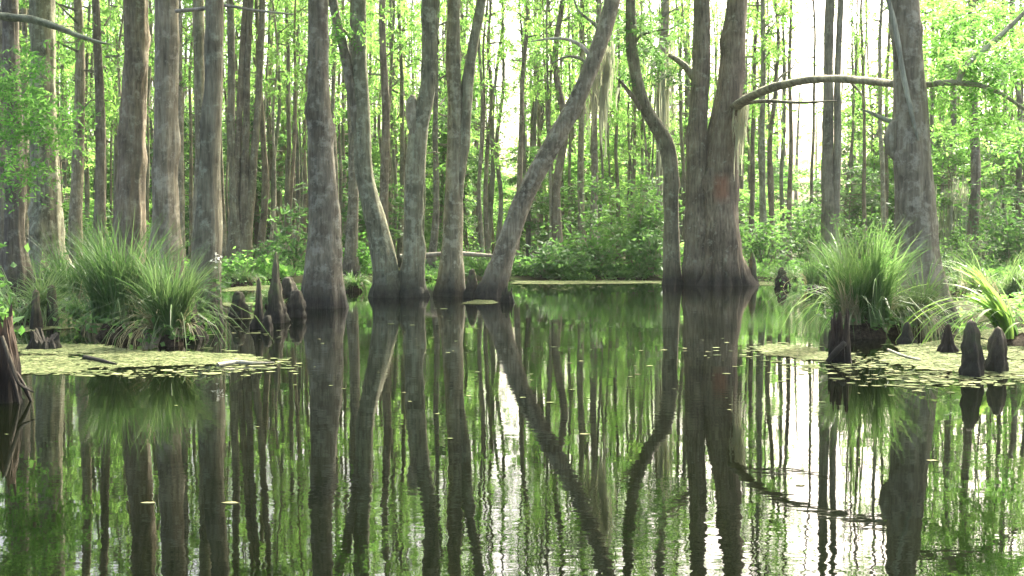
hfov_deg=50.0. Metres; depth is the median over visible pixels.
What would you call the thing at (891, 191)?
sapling
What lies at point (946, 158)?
sapling
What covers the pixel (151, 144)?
slender tree
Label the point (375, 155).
sapling
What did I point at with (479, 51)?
slender tree
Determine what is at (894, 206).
slender tree
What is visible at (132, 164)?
cypress tree
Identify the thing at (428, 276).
fern
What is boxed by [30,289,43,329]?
cypress knee
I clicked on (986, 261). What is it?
fern
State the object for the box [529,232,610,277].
shrub
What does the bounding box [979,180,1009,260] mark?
hanging moss
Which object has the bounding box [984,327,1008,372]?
cypress knee
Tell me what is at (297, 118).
slender tree
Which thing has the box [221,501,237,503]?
floating leaf
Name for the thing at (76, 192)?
slender tree
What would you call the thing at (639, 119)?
slender tree
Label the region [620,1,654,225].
slender tree
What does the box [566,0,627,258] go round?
slender tree
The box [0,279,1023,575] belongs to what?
water
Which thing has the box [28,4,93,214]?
slender tree
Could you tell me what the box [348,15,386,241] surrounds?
slender tree
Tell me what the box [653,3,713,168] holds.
slender tree
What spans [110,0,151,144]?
slender tree
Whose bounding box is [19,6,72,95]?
slender tree
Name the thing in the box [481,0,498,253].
slender tree
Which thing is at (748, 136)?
slender tree
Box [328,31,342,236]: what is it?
slender tree
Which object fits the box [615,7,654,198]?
slender tree
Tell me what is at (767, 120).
slender tree
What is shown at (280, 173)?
slender tree
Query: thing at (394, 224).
slender tree
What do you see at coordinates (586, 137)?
slender tree
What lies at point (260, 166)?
sapling
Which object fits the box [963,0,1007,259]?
slender tree
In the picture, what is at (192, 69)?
slender tree
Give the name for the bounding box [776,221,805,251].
sapling
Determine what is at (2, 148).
slender tree
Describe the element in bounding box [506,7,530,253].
slender tree
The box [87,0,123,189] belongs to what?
slender tree
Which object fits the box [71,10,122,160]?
slender tree
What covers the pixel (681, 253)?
shrub
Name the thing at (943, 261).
fern
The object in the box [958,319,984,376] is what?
cypress knee
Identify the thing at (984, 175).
sapling
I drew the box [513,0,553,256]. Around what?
slender tree
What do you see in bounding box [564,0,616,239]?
slender tree
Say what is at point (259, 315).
cypress knee
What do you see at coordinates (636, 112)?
slender tree
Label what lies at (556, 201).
slender tree
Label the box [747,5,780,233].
slender tree
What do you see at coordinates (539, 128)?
slender tree
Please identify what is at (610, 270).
fern
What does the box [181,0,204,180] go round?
slender tree
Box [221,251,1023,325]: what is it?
ground
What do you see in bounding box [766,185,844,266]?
shrub
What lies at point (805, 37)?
sky
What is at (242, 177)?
cypress tree
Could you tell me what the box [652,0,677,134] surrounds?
slender tree
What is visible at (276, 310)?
cypress knee
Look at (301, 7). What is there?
slender tree
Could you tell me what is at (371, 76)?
slender tree
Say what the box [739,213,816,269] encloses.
shrub
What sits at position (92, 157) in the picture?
sapling
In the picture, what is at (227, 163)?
slender tree
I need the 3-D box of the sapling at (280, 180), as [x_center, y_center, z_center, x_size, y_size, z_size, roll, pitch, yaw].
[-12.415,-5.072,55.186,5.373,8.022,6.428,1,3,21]
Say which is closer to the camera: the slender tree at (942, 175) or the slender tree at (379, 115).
the slender tree at (942, 175)
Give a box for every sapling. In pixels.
[28,110,84,219]
[28,186,112,245]
[61,81,153,249]
[67,193,111,241]
[68,118,112,221]
[106,160,151,246]
[149,96,224,242]
[149,111,229,255]
[185,178,188,248]
[222,57,300,246]
[222,107,308,256]
[293,156,403,258]
[307,90,377,225]
[336,113,399,250]
[364,177,431,253]
[372,85,438,246]
[377,156,471,242]
[395,117,489,252]
[426,65,495,261]
[426,149,496,251]
[468,125,508,251]
[468,164,515,249]
[471,177,514,250]
[493,146,571,264]
[496,207,544,252]
[514,132,576,247]
[525,88,623,245]
[528,182,623,257]
[544,151,618,252]
[572,131,639,244]
[584,107,677,253]
[585,150,639,251]
[605,155,655,247]
[617,122,651,215]
[650,123,749,216]
[650,147,681,178]
[677,124,757,216]
[708,113,788,249]
[738,189,786,257]
[744,154,815,249]
[755,158,817,253]
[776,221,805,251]
[792,199,862,257]
[798,130,875,246]
[798,166,893,256]
[815,67,894,258]
[844,138,894,250]
[880,149,965,233]
[884,110,1000,257]
[888,126,959,242]
[930,122,1001,261]
[937,107,989,197]
[938,111,1022,257]
[945,130,1023,250]
[982,120,1022,257]
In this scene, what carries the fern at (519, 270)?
on the water
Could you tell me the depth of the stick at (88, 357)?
10.79 m
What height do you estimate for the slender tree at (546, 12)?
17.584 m
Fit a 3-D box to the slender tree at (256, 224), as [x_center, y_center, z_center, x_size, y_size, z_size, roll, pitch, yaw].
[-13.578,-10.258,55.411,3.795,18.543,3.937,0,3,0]
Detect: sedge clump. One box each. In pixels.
[0,255,89,326]
[1,228,129,316]
[15,209,249,338]
[47,280,102,332]
[77,232,272,350]
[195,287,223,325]
[248,283,287,306]
[343,264,372,291]
[752,206,962,342]
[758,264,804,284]
[882,249,966,338]
[945,242,1023,296]
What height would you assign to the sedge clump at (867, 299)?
1.968 m
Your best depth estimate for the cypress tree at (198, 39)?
24.67 m
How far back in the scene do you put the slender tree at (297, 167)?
49.69 m
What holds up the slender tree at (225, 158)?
on the ground at (656, 277)
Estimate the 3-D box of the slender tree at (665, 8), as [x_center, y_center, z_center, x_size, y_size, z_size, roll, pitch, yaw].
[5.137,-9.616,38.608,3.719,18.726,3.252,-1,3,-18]
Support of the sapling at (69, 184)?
on the ground at (656, 277)
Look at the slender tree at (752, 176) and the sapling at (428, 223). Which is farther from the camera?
the sapling at (428, 223)
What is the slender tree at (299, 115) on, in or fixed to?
on the ground at (656, 277)
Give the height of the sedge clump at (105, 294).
1.900 m
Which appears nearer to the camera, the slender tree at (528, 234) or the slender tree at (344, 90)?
the slender tree at (528, 234)
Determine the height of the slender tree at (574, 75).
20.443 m
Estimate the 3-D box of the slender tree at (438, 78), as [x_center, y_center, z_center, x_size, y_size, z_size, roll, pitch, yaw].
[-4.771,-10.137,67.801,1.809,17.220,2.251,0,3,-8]
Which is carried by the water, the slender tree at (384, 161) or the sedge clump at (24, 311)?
the sedge clump at (24, 311)
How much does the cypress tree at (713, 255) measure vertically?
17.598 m
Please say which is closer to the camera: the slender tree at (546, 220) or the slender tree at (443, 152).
the slender tree at (443, 152)
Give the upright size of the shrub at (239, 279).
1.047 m
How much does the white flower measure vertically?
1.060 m
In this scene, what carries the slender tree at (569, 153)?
on the ground at (656, 277)
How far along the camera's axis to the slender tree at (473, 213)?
69.78 m
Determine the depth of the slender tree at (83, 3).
52.09 m
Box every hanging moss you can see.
[584,77,602,148]
[596,37,619,157]
[650,33,682,192]
[732,95,748,180]
[936,174,968,260]
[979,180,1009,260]
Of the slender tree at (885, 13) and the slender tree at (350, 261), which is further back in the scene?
the slender tree at (885, 13)
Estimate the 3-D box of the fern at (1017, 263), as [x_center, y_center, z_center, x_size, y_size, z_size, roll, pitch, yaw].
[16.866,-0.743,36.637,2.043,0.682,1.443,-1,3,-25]
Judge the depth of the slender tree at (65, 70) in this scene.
39.28 m
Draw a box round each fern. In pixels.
[221,258,264,279]
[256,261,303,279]
[271,258,304,274]
[425,271,437,280]
[464,257,488,274]
[486,263,535,275]
[514,256,535,266]
[556,266,616,279]
[591,263,645,279]
[611,266,652,279]
[744,254,769,278]
[756,255,800,277]
[773,258,815,272]
[792,264,822,277]
[856,256,897,271]
[941,258,953,271]
[947,253,995,273]
[983,266,1023,280]
[997,257,1023,271]
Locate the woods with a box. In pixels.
[56,0,1022,252]
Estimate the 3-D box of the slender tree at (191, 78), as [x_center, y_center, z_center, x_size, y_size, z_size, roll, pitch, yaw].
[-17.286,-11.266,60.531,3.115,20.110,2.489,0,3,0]
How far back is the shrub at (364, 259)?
34.22 m
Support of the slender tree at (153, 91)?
on the ground at (656, 277)
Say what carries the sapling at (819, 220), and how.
on the ground at (656, 277)
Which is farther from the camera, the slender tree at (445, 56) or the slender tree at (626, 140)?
the slender tree at (445, 56)
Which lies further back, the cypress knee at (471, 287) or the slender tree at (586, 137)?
the slender tree at (586, 137)
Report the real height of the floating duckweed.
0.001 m
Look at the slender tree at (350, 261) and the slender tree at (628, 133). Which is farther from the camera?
the slender tree at (628, 133)
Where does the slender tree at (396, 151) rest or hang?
on the ground at (656, 277)
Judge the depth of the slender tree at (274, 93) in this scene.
39.69 m
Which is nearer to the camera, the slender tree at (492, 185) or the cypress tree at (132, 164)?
the cypress tree at (132, 164)
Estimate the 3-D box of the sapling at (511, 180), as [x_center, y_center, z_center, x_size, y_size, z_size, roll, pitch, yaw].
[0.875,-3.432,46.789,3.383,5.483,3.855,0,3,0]
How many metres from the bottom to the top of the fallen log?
0.186 m
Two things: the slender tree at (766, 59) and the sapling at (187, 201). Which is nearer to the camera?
the sapling at (187, 201)
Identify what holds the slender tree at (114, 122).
on the ground at (656, 277)
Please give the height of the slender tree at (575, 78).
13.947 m
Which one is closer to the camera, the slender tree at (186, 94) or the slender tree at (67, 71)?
the slender tree at (67, 71)
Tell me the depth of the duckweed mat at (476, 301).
21.26 m
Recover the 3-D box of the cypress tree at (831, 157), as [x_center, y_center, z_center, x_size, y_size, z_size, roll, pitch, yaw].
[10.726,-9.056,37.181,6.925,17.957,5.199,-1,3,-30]
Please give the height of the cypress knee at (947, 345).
0.609 m
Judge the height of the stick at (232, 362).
0.046 m
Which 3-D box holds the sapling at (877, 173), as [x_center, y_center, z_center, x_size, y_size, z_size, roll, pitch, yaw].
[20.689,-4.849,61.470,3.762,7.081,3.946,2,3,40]
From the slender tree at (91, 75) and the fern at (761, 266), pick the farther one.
the slender tree at (91, 75)
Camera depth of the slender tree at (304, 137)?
46.74 m
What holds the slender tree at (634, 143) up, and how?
on the ground at (656, 277)
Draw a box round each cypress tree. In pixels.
[0,0,113,295]
[27,0,73,288]
[111,0,150,269]
[147,0,293,288]
[187,0,204,288]
[192,0,223,323]
[221,0,264,270]
[301,0,348,308]
[302,0,400,297]
[399,0,437,297]
[433,0,485,296]
[474,0,619,297]
[593,0,714,284]
[668,0,892,286]
[817,0,843,266]
[860,0,1023,323]
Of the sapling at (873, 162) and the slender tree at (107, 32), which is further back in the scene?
the sapling at (873, 162)
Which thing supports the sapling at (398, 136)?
on the ground at (656, 277)
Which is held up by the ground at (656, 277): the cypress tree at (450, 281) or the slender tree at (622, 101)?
the slender tree at (622, 101)
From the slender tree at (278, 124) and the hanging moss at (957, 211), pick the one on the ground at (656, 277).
the slender tree at (278, 124)
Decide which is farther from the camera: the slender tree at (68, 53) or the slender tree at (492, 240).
the slender tree at (492, 240)
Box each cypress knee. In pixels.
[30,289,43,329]
[46,285,59,326]
[181,299,208,339]
[227,291,250,318]
[250,277,263,328]
[261,315,272,331]
[264,252,289,322]
[281,277,297,304]
[287,289,306,317]
[462,269,477,297]
[749,253,758,282]
[775,267,791,286]
[896,322,916,344]
[937,324,958,352]
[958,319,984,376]
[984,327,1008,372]
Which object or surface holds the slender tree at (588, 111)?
on the ground at (656, 277)
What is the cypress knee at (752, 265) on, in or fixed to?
on the water
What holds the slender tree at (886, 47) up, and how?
on the ground at (656, 277)
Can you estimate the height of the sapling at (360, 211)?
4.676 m
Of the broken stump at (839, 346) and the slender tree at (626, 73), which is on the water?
the broken stump at (839, 346)
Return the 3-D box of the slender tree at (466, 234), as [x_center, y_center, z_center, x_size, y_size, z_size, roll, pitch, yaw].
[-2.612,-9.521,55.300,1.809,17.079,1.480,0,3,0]
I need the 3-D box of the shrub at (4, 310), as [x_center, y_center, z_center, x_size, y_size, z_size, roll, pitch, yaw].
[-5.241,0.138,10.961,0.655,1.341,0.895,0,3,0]
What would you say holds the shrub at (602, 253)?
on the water
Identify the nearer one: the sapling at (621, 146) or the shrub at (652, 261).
the shrub at (652, 261)
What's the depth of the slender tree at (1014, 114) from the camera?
43.74 m
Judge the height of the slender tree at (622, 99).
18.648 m
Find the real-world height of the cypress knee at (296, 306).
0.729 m
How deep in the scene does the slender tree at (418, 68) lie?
63.72 m
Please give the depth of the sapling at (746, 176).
64.92 m
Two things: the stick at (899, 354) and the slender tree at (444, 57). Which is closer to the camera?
the stick at (899, 354)
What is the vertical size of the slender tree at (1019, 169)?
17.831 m
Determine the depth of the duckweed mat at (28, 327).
15.00 m
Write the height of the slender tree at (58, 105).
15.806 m
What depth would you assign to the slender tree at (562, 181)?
57.45 m
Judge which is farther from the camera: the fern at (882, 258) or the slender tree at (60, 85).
the slender tree at (60, 85)
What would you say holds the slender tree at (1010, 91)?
on the ground at (656, 277)
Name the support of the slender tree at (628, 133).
on the ground at (656, 277)
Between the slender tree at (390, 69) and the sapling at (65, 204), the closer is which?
the slender tree at (390, 69)
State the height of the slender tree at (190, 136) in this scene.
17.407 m
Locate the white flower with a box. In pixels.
[204,252,230,325]
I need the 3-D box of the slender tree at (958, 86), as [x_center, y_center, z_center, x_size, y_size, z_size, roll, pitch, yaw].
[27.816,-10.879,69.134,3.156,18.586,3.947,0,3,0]
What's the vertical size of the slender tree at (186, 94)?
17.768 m
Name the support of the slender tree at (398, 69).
on the ground at (656, 277)
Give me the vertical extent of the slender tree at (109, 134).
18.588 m
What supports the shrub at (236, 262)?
on the ground at (656, 277)
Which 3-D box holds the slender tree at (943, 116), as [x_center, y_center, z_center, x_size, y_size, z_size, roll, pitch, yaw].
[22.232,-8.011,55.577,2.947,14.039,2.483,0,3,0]
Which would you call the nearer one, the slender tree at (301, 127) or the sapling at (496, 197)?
the slender tree at (301, 127)
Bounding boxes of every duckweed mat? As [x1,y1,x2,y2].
[13,313,80,331]
[17,342,269,373]
[222,285,300,291]
[222,302,254,306]
[462,299,496,303]
[512,280,660,283]
[752,343,827,359]
[879,328,1023,373]
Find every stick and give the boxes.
[82,355,116,364]
[216,360,274,366]
[887,348,920,360]
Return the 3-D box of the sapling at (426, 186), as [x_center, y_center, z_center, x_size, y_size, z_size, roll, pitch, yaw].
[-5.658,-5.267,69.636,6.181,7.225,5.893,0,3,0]
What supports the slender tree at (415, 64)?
on the ground at (656, 277)
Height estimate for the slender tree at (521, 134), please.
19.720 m
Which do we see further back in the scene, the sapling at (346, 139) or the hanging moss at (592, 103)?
the sapling at (346, 139)
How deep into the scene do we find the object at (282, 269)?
32.74 m
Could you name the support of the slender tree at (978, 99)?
on the ground at (656, 277)
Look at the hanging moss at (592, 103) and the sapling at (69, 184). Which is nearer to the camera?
the hanging moss at (592, 103)
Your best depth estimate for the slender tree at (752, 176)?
45.76 m
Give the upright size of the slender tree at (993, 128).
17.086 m
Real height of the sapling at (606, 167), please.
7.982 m
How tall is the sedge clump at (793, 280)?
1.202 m
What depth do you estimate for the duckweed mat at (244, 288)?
27.00 m
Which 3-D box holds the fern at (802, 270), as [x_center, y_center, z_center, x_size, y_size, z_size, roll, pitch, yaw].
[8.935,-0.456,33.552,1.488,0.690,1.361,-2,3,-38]
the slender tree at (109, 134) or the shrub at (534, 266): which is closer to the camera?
the shrub at (534, 266)
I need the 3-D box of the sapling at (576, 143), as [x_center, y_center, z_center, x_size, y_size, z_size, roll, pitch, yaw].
[3.609,-6.939,65.264,6.293,10.873,5.760,-2,3,-40]
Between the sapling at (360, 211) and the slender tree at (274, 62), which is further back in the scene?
the slender tree at (274, 62)
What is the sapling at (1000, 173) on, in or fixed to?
on the ground at (656, 277)
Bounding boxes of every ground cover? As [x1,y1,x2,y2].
[221,255,1023,277]
[956,289,1023,324]
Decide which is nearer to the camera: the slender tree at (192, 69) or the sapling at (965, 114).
the slender tree at (192, 69)
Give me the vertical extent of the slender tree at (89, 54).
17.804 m
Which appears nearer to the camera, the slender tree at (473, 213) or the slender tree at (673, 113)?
the slender tree at (673, 113)
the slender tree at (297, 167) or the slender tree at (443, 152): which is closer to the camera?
the slender tree at (297, 167)
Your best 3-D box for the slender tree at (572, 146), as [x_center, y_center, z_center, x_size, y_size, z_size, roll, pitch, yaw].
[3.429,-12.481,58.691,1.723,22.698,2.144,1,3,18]
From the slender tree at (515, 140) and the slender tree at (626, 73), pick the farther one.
the slender tree at (626, 73)
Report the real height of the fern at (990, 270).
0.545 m
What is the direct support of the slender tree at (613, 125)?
on the ground at (656, 277)
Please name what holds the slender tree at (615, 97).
on the ground at (656, 277)
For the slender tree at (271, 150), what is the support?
on the ground at (656, 277)
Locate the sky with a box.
[59,0,1023,235]
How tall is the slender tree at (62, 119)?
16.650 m
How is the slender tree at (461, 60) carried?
on the ground at (656, 277)
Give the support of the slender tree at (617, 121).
on the ground at (656, 277)
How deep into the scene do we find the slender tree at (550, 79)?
49.46 m
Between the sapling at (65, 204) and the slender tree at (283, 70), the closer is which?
the sapling at (65, 204)
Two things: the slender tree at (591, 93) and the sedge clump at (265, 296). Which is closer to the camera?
the sedge clump at (265, 296)
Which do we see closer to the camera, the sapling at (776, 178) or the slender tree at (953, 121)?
the slender tree at (953, 121)
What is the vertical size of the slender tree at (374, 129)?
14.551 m
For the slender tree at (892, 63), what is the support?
on the ground at (656, 277)
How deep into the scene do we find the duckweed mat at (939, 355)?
11.25 m
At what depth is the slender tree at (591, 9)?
41.90 m
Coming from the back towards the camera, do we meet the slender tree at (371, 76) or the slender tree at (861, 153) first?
the slender tree at (861, 153)
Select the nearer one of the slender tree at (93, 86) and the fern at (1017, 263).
the fern at (1017, 263)
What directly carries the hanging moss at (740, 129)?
hanging from the cypress tree at (713, 255)
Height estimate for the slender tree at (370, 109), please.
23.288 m
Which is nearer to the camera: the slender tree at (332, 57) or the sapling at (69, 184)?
the slender tree at (332, 57)
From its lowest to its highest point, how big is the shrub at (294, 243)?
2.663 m
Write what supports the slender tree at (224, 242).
on the ground at (656, 277)
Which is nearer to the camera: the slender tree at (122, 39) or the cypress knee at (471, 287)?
the cypress knee at (471, 287)
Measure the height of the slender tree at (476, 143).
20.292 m
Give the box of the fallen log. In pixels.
[400,252,491,257]
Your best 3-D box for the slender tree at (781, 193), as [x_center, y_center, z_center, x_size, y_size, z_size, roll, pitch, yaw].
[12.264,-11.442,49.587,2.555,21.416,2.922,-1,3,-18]
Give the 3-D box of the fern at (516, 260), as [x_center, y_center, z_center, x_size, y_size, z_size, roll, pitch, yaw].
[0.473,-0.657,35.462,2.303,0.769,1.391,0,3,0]
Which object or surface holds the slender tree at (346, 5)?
on the ground at (656, 277)
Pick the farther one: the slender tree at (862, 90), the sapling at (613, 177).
the sapling at (613, 177)
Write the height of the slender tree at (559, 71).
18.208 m
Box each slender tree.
[0,0,56,253]
[19,0,56,243]
[19,0,115,169]
[19,0,122,264]
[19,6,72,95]
[27,3,59,208]
[27,4,93,126]
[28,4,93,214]
[28,8,74,109]
[55,0,85,233]
[55,2,86,183]
[56,0,123,250]
[56,7,87,213]
[60,14,93,104]
[64,0,94,146]
[65,0,118,218]
[71,0,123,253]
[71,10,121,146]
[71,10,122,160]
[83,0,120,236]
[83,1,122,255]
[84,0,154,81]
[84,1,122,192]
[85,5,120,147]
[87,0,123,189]
[90,0,147,132]
[93,0,123,237]
[100,0,123,206]
[101,0,123,158]
[108,0,123,214]
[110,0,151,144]
[115,0,185,248]
[148,2,154,231]
[148,11,153,148]
[149,0,192,146]
[149,27,182,216]
[150,2,154,108]
[178,0,193,261]
[181,0,193,230]
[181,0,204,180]
[181,0,240,133]
[182,2,190,202]
[182,7,194,261]
[182,16,194,113]
[204,0,239,262]
[204,0,257,224]
[204,0,276,259]
[222,0,255,161]
[222,0,266,159]
[224,0,254,235]
[224,0,292,258]
[241,3,275,240]
[250,0,305,252]
[251,0,292,252]
[251,0,293,206]
[259,0,307,254]
[262,1,306,171]
[263,1,307,247]
[265,2,292,256]
[265,3,293,258]
[267,5,293,249]
[270,0,307,264]
[273,0,304,255]
[273,3,308,233]
[274,0,307,238]
[276,2,307,261]
[276,6,307,263]
[280,0,329,160]
[282,1,307,240]
[282,1,307,240]
[283,0,307,248]
[297,1,366,146]
[301,0,349,198]
[328,0,348,234]
[328,0,349,249]
[328,0,396,124]
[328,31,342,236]
[329,0,372,252]
[329,0,390,275]
[338,3,381,239]
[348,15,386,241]
[366,0,421,266]
[366,1,379,246]
[366,3,410,156]
[367,0,417,272]
[367,0,420,252]
[367,23,398,169]
[368,0,420,234]
[369,0,415,159]
[370,20,381,139]
[371,2,413,254]
[372,0,421,232]
[380,1,420,138]
[385,0,420,227]
[386,0,420,148]
[388,0,432,133]
[395,0,490,269]
[404,0,446,192]
[405,0,447,234]
[405,36,432,111]
[418,1,466,183]
[429,8,446,215]
[430,1,446,258]
[438,3,471,221]
[438,6,468,214]
[439,0,491,243]
[442,2,481,235]
[444,2,472,258]
[460,0,494,265]
[461,1,493,252]
[463,0,515,259]
[464,0,532,260]
[466,0,500,196]
[468,2,490,256]
[480,0,518,245]
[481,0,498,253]
[489,0,520,242]
[493,0,545,260]
[501,0,551,265]
[501,3,578,254]
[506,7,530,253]
[511,0,553,255]
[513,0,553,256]
[516,0,550,253]
[517,0,566,184]
[517,3,558,248]
[518,0,599,255]
[523,0,570,182]
[527,0,559,253]
[527,0,570,253]
[533,2,568,197]
[542,0,586,246]
[545,0,571,121]
[550,0,578,258]
[558,6,578,138]
[559,0,591,261]
[559,1,592,245]
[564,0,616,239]
[564,1,591,245]
[564,4,601,248]
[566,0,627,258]
[567,5,593,177]
[568,5,602,246]
[574,6,626,263]
[579,0,626,251]
[584,11,610,170]
[589,0,623,210]
[592,0,616,253]
[594,33,622,249]
[601,1,626,151]
[603,2,654,263]
[609,0,627,262]
[610,11,660,260]
[611,0,718,263]
[611,2,653,220]
[613,6,630,149]
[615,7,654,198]
[616,0,658,215]
[617,0,631,255]
[619,0,650,211]
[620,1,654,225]
[624,5,653,218]
[636,0,689,230]
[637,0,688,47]
[638,0,677,215]
[645,0,721,256]
[646,0,693,154]
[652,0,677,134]
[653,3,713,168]
[654,0,693,256]
[669,1,692,145]
[670,0,690,154]
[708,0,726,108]
[708,12,717,119]
[709,0,725,117]
[709,4,724,113]
[709,9,722,104]
[710,0,797,263]
[725,0,800,269]
[739,0,767,261]
[744,0,766,203]
[746,2,800,169]
[747,0,785,196]
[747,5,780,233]
[749,0,801,260]
[756,0,777,254]
[758,0,793,261]
[775,0,803,267]
[802,0,823,259]
[821,0,836,92]
[835,0,867,245]
[843,0,868,256]
[845,1,858,223]
[849,9,866,218]
[852,0,874,251]
[854,0,874,182]
[857,5,892,256]
[865,0,892,260]
[873,1,936,230]
[875,10,925,78]
[878,0,967,148]
[882,0,892,118]
[885,0,948,124]
[892,1,932,258]
[920,0,993,257]
[921,2,957,262]
[922,0,1000,265]
[922,10,939,80]
[923,8,968,129]
[929,0,967,259]
[929,0,979,186]
[936,7,977,234]
[937,0,1002,242]
[962,0,1023,260]
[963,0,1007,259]
[976,0,1008,260]
[977,0,1009,201]
[979,1,1023,253]
[989,0,1023,262]
[991,0,1023,113]
[998,0,1023,255]
[1002,0,1023,205]
[1005,1,1023,203]
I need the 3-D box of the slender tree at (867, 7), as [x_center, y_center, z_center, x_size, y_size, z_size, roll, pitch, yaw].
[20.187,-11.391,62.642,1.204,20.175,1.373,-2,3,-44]
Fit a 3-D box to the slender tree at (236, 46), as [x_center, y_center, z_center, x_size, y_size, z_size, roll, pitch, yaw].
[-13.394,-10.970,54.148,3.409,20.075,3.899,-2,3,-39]
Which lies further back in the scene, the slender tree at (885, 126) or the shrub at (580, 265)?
the slender tree at (885, 126)
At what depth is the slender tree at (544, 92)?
67.30 m
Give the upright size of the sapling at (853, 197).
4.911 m
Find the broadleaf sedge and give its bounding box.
[892,254,1023,346]
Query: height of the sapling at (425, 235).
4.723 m
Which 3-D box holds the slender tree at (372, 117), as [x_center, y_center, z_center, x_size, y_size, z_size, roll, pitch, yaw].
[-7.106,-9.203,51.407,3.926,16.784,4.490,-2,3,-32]
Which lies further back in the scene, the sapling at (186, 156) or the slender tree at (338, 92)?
the sapling at (186, 156)
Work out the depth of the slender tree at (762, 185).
41.64 m
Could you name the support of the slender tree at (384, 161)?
on the ground at (656, 277)
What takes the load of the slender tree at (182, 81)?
on the ground at (656, 277)
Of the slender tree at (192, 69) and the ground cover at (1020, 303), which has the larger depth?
the slender tree at (192, 69)
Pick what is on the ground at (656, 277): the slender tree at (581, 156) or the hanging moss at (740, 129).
the slender tree at (581, 156)
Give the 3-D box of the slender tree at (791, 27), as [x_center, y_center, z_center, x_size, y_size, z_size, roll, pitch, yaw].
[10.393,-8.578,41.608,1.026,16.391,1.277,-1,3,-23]
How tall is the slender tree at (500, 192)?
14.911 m
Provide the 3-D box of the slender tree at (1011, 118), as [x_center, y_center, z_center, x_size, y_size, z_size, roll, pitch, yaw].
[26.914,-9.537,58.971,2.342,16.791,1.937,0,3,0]
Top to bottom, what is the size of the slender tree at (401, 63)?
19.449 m
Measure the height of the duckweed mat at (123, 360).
0.006 m
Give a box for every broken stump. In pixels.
[0,303,33,403]
[26,327,62,349]
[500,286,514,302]
[826,307,851,362]
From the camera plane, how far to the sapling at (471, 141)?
80.62 m
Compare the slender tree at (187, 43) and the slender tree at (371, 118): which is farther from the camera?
the slender tree at (371, 118)
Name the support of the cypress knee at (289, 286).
on the water
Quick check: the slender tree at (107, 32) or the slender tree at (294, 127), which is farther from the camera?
the slender tree at (107, 32)
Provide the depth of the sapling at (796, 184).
79.84 m
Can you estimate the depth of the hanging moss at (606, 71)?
23.09 m
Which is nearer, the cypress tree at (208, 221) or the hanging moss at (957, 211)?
the cypress tree at (208, 221)
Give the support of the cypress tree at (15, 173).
on the water
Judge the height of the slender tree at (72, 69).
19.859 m
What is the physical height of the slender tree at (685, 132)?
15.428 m
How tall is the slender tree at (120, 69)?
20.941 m
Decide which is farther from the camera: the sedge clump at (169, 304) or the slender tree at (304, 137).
the slender tree at (304, 137)
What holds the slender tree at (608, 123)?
on the ground at (656, 277)
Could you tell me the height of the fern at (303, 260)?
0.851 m
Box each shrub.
[0,242,29,334]
[32,249,96,280]
[64,202,112,252]
[146,218,190,255]
[184,258,189,279]
[221,246,284,279]
[221,263,268,285]
[228,235,300,267]
[257,197,308,274]
[342,232,371,276]
[463,237,518,274]
[511,234,575,279]
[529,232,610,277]
[540,207,645,276]
[560,150,684,267]
[610,222,681,275]
[662,240,683,272]
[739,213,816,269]
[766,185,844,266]
[771,224,851,289]
[822,204,895,263]
[939,220,1021,275]
[940,184,1023,271]
[945,253,984,294]
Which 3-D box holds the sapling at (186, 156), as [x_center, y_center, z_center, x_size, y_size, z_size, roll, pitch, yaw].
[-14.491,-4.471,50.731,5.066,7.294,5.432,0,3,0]
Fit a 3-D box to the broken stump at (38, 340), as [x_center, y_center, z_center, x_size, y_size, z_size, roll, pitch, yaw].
[-5.166,0.678,12.137,0.505,0.487,0.481,0,3,0]
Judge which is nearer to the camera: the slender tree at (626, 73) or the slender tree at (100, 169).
the slender tree at (100, 169)
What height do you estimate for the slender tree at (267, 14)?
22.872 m
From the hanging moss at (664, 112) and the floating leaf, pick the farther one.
the hanging moss at (664, 112)
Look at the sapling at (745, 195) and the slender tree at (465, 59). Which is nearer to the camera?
the sapling at (745, 195)
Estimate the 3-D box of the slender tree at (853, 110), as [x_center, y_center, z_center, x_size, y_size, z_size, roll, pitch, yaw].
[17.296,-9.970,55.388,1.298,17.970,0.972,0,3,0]
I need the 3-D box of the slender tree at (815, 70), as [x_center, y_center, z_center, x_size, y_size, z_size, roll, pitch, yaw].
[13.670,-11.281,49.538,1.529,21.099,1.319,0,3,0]
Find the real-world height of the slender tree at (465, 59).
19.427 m
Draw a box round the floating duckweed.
[27,284,1023,457]
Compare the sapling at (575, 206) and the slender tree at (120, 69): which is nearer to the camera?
the sapling at (575, 206)
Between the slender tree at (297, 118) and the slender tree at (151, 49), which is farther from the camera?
the slender tree at (297, 118)
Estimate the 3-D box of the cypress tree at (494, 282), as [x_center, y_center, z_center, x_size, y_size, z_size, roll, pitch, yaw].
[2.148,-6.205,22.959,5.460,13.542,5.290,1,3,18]
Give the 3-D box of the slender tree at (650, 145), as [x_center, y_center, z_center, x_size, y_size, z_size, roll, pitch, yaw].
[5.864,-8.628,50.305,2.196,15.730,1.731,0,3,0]
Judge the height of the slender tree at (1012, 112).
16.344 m
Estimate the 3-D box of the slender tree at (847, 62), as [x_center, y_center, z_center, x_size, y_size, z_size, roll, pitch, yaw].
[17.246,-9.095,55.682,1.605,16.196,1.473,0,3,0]
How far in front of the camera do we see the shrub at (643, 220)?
34.76 m
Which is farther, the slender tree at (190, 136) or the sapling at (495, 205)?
the sapling at (495, 205)

